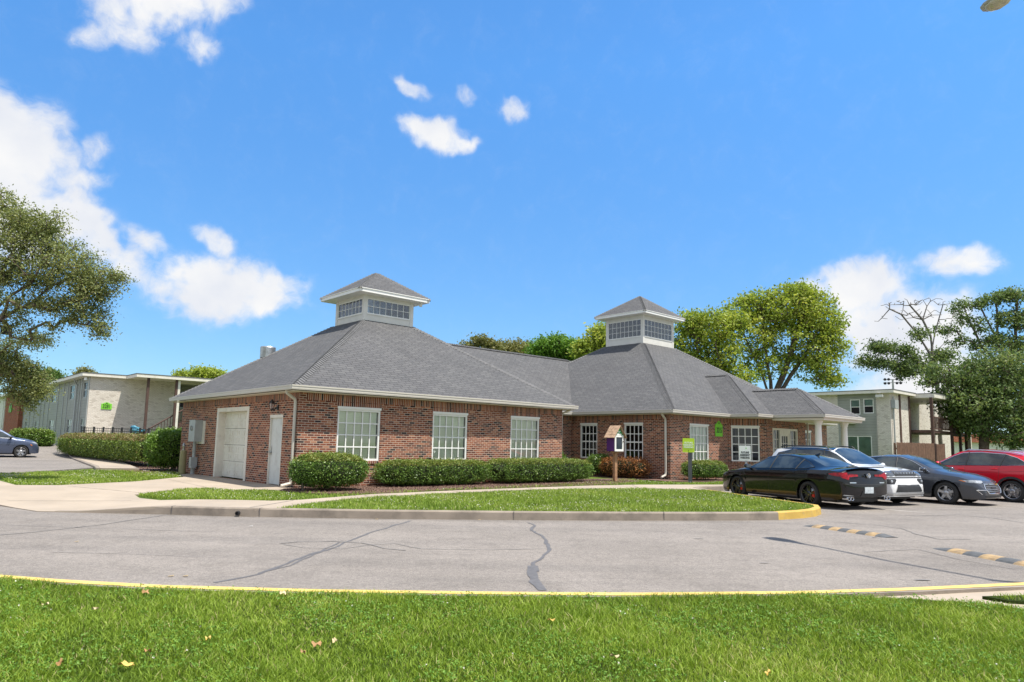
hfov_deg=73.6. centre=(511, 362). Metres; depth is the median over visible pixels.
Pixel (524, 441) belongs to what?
window
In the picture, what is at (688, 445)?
parking sign
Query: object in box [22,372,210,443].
apartment building
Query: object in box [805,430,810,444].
window
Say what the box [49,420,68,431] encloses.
window
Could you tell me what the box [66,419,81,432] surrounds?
window
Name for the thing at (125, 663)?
fallen leaf
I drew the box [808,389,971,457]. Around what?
apartment building
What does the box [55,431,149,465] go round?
privet hedge
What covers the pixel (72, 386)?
window
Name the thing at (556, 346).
round tree
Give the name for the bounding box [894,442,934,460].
wooden fence
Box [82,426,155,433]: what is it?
iron fence
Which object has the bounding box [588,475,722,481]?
mulch bed wall
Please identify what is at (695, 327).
maple tree
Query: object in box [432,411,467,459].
window
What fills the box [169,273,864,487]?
brick clubhouse
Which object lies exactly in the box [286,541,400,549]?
sealed crack
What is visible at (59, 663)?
fallen leaf
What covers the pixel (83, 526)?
sealed crack
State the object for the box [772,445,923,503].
suv
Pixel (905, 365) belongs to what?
dying tree
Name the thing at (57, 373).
background tree
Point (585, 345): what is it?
maple tree
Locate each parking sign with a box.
[683,438,694,482]
[739,446,750,463]
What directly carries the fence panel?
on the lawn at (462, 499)
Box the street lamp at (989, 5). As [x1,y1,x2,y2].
[980,0,1010,11]
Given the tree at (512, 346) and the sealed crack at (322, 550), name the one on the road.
the sealed crack at (322, 550)
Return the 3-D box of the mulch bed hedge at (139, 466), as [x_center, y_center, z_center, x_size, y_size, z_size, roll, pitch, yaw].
[-20.476,5.146,35.668,4.202,0.550,25.124,7,-9,-42]
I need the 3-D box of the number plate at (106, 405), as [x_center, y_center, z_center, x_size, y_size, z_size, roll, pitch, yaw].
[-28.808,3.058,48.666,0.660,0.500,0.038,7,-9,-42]
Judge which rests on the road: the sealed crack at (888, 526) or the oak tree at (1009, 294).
the sealed crack at (888, 526)
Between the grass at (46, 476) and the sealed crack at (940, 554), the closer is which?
the sealed crack at (940, 554)
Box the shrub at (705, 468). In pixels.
[680,457,728,480]
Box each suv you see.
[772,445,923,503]
[936,449,1023,501]
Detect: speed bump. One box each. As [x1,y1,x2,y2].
[805,524,897,537]
[933,548,1023,565]
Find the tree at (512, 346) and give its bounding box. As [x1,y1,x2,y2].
[483,336,534,353]
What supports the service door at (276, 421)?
in the brick clubhouse
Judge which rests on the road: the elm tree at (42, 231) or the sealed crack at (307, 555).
the sealed crack at (307, 555)
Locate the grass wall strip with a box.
[267,478,722,499]
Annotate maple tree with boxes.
[566,321,605,359]
[672,302,768,385]
[717,277,858,390]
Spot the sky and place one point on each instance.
(527, 168)
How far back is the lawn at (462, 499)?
17.39 m
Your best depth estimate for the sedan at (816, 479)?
19.10 m
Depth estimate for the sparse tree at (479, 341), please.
60.23 m
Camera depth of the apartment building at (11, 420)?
74.37 m
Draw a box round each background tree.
[32,366,68,381]
[70,363,97,373]
[170,362,226,378]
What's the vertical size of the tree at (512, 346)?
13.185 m
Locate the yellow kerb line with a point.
(566, 593)
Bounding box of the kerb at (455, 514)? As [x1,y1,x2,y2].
[57,506,778,520]
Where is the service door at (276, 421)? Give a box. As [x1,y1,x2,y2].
[266,414,282,484]
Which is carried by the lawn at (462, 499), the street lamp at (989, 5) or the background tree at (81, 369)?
the background tree at (81, 369)
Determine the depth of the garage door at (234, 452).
23.92 m
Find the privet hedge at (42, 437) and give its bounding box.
[9,427,56,446]
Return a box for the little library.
[604,425,626,480]
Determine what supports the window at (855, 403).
in the apartment building at (891, 416)
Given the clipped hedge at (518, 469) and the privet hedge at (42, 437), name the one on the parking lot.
the privet hedge at (42, 437)
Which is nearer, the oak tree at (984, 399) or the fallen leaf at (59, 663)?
the fallen leaf at (59, 663)
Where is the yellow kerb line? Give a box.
[0,575,1023,594]
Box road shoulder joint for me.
[151,514,804,520]
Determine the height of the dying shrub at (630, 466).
1.143 m
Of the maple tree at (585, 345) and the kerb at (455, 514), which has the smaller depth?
the kerb at (455, 514)
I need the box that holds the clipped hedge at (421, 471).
[370,456,491,485]
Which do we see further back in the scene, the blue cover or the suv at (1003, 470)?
the blue cover
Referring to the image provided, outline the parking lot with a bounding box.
[0,444,92,475]
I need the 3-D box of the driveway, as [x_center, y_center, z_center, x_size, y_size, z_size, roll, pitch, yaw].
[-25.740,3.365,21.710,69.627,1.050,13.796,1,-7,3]
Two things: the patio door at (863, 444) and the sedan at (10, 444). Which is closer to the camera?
the sedan at (10, 444)
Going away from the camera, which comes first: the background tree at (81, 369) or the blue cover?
the blue cover
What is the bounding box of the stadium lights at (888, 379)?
[883,378,902,388]
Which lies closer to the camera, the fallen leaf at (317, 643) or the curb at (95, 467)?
the fallen leaf at (317, 643)
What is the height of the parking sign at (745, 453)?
1.640 m
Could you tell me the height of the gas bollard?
1.220 m
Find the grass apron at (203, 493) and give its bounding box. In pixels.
[138,487,297,500]
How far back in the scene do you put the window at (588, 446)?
32.96 m
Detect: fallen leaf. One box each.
[56,658,63,665]
[118,660,133,665]
[311,641,321,646]
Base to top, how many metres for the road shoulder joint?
0.001 m
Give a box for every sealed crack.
[0,514,166,534]
[214,521,408,582]
[259,542,339,572]
[284,543,533,549]
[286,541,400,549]
[527,566,546,589]
[530,523,551,571]
[819,520,936,538]
[864,549,1014,568]
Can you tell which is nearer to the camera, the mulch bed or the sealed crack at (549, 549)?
the sealed crack at (549, 549)
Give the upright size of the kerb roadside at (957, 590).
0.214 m
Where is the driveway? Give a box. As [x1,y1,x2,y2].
[0,474,722,512]
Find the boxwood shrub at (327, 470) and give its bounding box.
[287,448,369,490]
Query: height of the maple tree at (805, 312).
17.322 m
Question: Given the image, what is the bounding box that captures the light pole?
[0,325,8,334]
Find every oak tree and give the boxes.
[912,343,1023,450]
[925,285,1023,449]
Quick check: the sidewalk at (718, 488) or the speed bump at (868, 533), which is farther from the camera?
the sidewalk at (718, 488)
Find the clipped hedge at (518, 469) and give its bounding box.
[484,456,595,482]
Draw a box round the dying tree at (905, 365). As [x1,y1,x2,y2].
[848,298,971,443]
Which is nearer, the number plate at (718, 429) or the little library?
the little library
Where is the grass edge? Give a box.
[0,575,811,598]
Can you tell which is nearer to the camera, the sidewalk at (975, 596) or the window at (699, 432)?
the sidewalk at (975, 596)
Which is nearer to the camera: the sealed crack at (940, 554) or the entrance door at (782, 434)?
the sealed crack at (940, 554)
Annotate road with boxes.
[0,490,1023,592]
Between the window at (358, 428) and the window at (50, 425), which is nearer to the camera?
the window at (358, 428)
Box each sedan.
[0,429,38,457]
[723,453,889,505]
[869,454,1000,503]
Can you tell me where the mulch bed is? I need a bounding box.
[280,478,638,494]
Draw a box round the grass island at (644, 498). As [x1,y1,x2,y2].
[277,486,813,511]
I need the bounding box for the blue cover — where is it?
[129,425,145,433]
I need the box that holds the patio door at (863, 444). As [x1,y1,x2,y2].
[848,436,871,455]
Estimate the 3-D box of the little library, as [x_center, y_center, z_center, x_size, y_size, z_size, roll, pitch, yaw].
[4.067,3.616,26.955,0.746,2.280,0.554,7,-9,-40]
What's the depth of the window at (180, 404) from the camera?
54.66 m
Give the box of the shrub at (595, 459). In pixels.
[586,452,609,475]
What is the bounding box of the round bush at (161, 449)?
[142,426,181,470]
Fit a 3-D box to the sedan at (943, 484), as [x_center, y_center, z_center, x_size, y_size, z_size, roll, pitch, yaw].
[12.945,3.748,22.472,2.182,1.454,5.094,6,-8,-36]
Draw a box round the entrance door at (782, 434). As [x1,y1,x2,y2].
[781,433,788,447]
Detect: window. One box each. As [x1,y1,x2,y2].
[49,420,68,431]
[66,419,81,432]
[70,384,85,399]
[80,418,83,432]
[83,381,87,397]
[179,391,193,407]
[336,406,381,460]
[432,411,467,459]
[510,416,539,458]
[580,423,597,457]
[624,423,642,459]
[690,423,708,459]
[731,425,759,461]
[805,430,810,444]
[850,399,859,414]
[863,398,873,412]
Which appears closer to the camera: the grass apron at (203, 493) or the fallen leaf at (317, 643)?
the fallen leaf at (317, 643)
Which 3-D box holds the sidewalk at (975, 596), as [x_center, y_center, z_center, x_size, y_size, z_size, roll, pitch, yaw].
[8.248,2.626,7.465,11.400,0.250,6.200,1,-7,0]
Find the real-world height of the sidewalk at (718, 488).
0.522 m
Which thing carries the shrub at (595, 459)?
on the mulch bed wall
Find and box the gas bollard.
[178,443,186,473]
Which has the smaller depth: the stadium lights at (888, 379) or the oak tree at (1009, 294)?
the oak tree at (1009, 294)
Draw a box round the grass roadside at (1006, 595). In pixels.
[993,592,1023,599]
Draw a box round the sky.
[0,0,1023,432]
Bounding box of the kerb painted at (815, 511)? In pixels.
[708,490,820,519]
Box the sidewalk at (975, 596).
[879,590,1023,607]
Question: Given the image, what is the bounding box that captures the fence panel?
[934,443,945,461]
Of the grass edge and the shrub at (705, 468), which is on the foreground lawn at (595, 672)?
the grass edge
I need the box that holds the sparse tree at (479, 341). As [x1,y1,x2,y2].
[457,332,507,350]
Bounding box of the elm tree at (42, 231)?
[0,183,139,420]
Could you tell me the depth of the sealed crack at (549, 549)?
10.44 m
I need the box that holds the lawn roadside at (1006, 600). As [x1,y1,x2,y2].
[982,595,1023,604]
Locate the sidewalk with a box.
[72,455,138,470]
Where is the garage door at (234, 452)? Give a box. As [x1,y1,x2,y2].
[222,411,246,478]
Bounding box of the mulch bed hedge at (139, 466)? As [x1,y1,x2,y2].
[118,460,188,473]
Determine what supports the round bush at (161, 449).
on the mulch bed hedge at (139, 466)
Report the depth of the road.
10.02 m
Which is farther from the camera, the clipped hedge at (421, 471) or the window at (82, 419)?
the window at (82, 419)
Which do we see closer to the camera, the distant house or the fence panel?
the fence panel
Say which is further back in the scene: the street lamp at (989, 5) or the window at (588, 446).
the window at (588, 446)
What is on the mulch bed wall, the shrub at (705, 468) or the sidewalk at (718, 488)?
the shrub at (705, 468)
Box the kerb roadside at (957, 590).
[4,578,1023,597]
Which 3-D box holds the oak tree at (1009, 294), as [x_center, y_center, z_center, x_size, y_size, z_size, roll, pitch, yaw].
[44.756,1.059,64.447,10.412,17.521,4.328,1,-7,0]
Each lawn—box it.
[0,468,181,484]
[0,469,807,511]
[0,583,1023,681]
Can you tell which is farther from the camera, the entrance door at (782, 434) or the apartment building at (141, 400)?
the apartment building at (141, 400)
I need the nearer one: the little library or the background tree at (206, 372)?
the little library
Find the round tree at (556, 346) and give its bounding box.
[521,331,576,360]
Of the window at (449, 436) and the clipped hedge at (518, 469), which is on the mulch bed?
the clipped hedge at (518, 469)
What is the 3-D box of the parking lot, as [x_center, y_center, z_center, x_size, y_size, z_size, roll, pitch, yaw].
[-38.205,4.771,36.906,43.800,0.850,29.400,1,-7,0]
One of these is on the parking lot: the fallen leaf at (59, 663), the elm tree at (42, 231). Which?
the elm tree at (42, 231)
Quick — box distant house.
[954,434,1022,453]
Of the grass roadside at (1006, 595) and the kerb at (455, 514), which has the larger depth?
the kerb at (455, 514)
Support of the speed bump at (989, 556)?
on the road
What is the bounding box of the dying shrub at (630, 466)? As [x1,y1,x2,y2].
[598,454,654,477]
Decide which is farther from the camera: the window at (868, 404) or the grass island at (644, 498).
the window at (868, 404)
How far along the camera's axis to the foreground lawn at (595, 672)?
5.01 m
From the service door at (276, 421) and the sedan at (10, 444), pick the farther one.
the sedan at (10, 444)
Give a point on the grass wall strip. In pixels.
(309, 494)
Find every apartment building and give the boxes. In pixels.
[0,393,23,432]
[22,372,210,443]
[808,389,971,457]
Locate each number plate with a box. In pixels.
[101,402,111,408]
[715,421,722,436]
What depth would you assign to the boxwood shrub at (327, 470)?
18.60 m
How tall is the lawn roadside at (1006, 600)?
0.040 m
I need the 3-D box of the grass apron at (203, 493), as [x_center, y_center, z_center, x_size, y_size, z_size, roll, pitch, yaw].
[-7.042,3.269,17.268,4.038,0.121,3.295,1,-7,0]
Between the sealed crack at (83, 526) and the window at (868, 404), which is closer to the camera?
the sealed crack at (83, 526)
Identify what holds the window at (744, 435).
in the brick clubhouse
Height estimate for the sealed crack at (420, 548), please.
0.001 m
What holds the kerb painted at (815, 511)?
on the road

